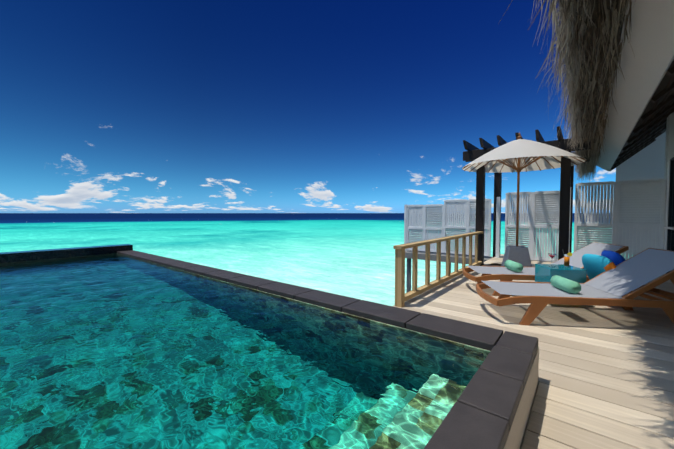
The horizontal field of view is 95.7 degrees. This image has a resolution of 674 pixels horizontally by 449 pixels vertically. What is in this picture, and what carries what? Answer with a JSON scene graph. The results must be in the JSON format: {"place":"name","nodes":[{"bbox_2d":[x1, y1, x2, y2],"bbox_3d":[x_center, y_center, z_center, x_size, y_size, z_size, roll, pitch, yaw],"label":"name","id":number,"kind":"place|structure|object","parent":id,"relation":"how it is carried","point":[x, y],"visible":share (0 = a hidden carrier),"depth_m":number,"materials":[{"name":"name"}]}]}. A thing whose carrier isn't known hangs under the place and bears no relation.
{"place":"outdoors","nodes":[
{"label":"outdoors","id":0,"kind":"place"},
{"bbox_2d":[0,244,132,262],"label":"pool edge","id":1,"kind":"object","parent":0,"point":[18,256],"visible":0.13,"depth_m":6.00,"materials":[{"name":"black stone"}]},
{"bbox_2d":[0,0,615,212],"label":"sky","id":2,"kind":"structure","parent":0,"point":[107,106],"materials":[{"name":"blue"}]},
{"bbox_2d":[0,213,628,305],"bbox_3d":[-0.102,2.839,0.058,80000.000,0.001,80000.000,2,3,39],"label":"ocean water","id":3,"kind":"structure","parent":0,"point":[351,255],"depth_m":31.68,"materials":[{"name":"teal liquid"}]},
{"bbox_2d":[405,250,492,292],"bbox_3d":[3.059,1.932,8.761,2.586,2.165,0.696,2,3,39],"label":"screen ledge","id":4,"kind":"object","parent":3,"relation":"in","point":[408,255],"visible":0.31,"depth_m":8.75,"materials":[{"name":"grey wood"}]},
{"bbox_3d":[1.719,2.158,2.678,3.010,2.166,12.400,2,3,39],"label":"deck substructure","id":5,"kind":"object","parent":3,"relation":"in","visible":0},
{"bbox_2d":[463,126,590,265],"bbox_3d":[4.231,-0.296,6.843,2.180,2.960,2.664,2,3,39],"label":"pergola","id":6,"kind":"object","parent":5,"relation":"on","point":[472,153],"visible":0.48,"depth_m":6.46,"materials":[{"name":"black wood"}]},
{"bbox_2d":[393,254,673,448],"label":"deck boards","id":7,"kind":"object","parent":5,"relation":"on","point":[606,377],"visible":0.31,"depth_m":2.30,"materials":[{"name":"beige wood"}]},
{"bbox_2d":[393,231,482,307],"bbox_3d":[1.915,0.676,5.140,0.110,0.945,3.770,2,3,39],"label":"deck railing","id":8,"kind":"object","parent":7,"relation":"on","point":[401,296],"visible":0.9,"depth_m":4.36,"materials":[{"name":"brown wood"}]},
{"bbox_2d":[463,133,586,246],"bbox_3d":[3.451,-0.657,5.807,2.006,2.160,2.006,2,3,39],"label":"umbrella frame","id":9,"kind":"object","parent":7,"relation":"on","point":[518,168],"visible":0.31,"depth_m":5.80,"materials":[{"name":"brown wood"}]},
{"bbox_2d":[462,139,585,172],"bbox_3d":[3.451,-1.367,5.781,2.000,0.500,2.000,2,3,39],"label":"umbrella canopy","id":10,"kind":"object","parent":9,"relation":"attached to","point":[518,148],"visible":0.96,"depth_m":5.50,"materials":[{"name":"white fabric"}]},
{"bbox_2d":[404,179,665,261],"bbox_3d":[4.220,0.053,7.659,5.490,2.002,0.080,2,3,39],"label":"privacy screen","id":11,"kind":"object","parent":7,"relation":"attached to","point":[456,217],"visible":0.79,"depth_m":7.04,"materials":[{"name":"paint"}]},
{"bbox_2d":[462,242,628,298],"bbox_3d":[2.954,0.622,4.432,2.084,0.705,0.714,0,2,8],"label":"lounge chair","id":12,"kind":"object","parent":7,"relation":"on","point":[502,273],"visible":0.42,"depth_m":4.33,"materials":[{"name":"white fabric"}]},
{"bbox_2d":[504,260,522,271],"bbox_3d":[2.606,0.615,4.502,0.124,0.137,0.348,0,2,8],"label":"towel","id":13,"kind":"object","parent":12,"relation":"on","point":[513,266],"visible":1,"depth_m":4.39,"materials":[{"name":"green fabric"}]},
{"bbox_2d":[601,250,624,264],"bbox_3d":[3.528,0.557,3.834,0.140,0.480,0.480,-22,-5,18],"label":"blue cushion","id":14,"kind":"object","parent":12,"relation":"on","point":[615,258],"visible":0.27,"depth_m":3.73,"materials":[{"name":"blue fabric"}]},
{"bbox_2d":[535,264,586,306],"bbox_3d":[2.826,0.765,3.882,0.400,0.460,0.380,0,2,8],"label":"side table","id":15,"kind":"object","parent":7,"relation":"on","point":[544,272],"visible":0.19,"depth_m":3.73,"materials":[{"name":"teal"}]},
{"bbox_2d":[563,251,571,266],"bbox_3d":[2.932,0.428,3.883,0.102,0.210,0.061,2,3,39],"label":"drinking glass","id":16,"kind":"object","parent":15,"relation":"on","point":[567,259],"visible":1,"depth_m":3.86,"materials":[{"name":"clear glass"}]},
{"bbox_2d":[476,248,673,324],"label":"lounge chair","id":17,"kind":"object","parent":7,"relation":"on","point":[632,276],"visible":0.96,"depth_m":3.16,"materials":[{"name":"white fabric"}]},
{"bbox_2d":[550,275,580,293],"bbox_3d":[2.497,0.658,3.339,0.124,0.137,0.348,0,2,8],"label":"towel","id":18,"kind":"object","parent":17,"relation":"on","point":[564,284],"visible":0.98,"depth_m":3.25,"materials":[{"name":"green fabric"}]},
{"bbox_2d":[582,254,615,279],"bbox_3d":[3.264,0.600,3.753,0.140,0.500,0.500,-24,1,4],"label":"pillow","id":19,"kind":"object","parent":17,"relation":"on","point":[594,265],"visible":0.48,"depth_m":3.72,"materials":[{"name":"blue fabric"}]},
{"bbox_2d":[663,112,673,273],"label":"door frame","id":20,"kind":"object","parent":7,"relation":"on","point":[669,152],"depth_m":5.76,"materials":[{"name":"white wood"}]},
{"bbox_2d":[611,60,673,169],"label":"roof soffit","id":21,"kind":"structure","parent":20,"relation":"attached to","point":[649,128],"depth_m":4.92,"materials":[{"name":"brown wood"}]},
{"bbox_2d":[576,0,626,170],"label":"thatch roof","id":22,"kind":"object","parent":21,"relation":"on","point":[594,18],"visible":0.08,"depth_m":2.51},
{"bbox_2d":[606,131,665,253],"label":"wall","id":23,"kind":"structure","parent":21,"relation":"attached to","point":[647,162],"depth_m":8.89,"materials":[{"name":"white paint"}]},
{"bbox_2d":[666,157,673,273],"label":"villa doors","id":24,"kind":"structure","parent":20,"relation":"in","point":[670,239],"depth_m":5.62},
{"bbox_2d":[501,246,531,266],"bbox_3d":[3.452,0.672,5.856,0.477,0.500,0.477,1,2,19],"label":"chair","id":25,"kind":"object","parent":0,"point":[520,254],"visible":0.58,"depth_m":5.69,"materials":[{"name":"grey fabric"}]},
{"bbox_2d":[504,346,538,448],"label":"pool walls","id":26,"kind":"structure","parent":0,"point":[515,437],"depth_m":1.57,"materials":[{"name":"grey stone"}]},
{"bbox_2d":[0,253,489,448],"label":"pool water","id":27,"kind":"structure","parent":26,"relation":"in","point":[112,351],"depth_m":1.73,"materials":[{"name":"teal liquid"}]},
{"bbox_2d":[117,250,537,448],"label":"pool coping","id":28,"kind":"object","parent":26,"relation":"on","point":[481,413],"visible":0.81,"depth_m":1.89,"materials":[{"name":"black stone"}]},
{"bbox_2d":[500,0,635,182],"bbox_3d":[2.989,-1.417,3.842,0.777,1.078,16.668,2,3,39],"label":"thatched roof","id":29,"kind":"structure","parent":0,"point":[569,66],"depth_m":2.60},
{"bbox_2d":[597,0,673,171],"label":"roof fascia","id":30,"kind":"structure","parent":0,"point":[645,66],"depth_m":2.97,"materials":[{"name":"white paint"}]}
]}

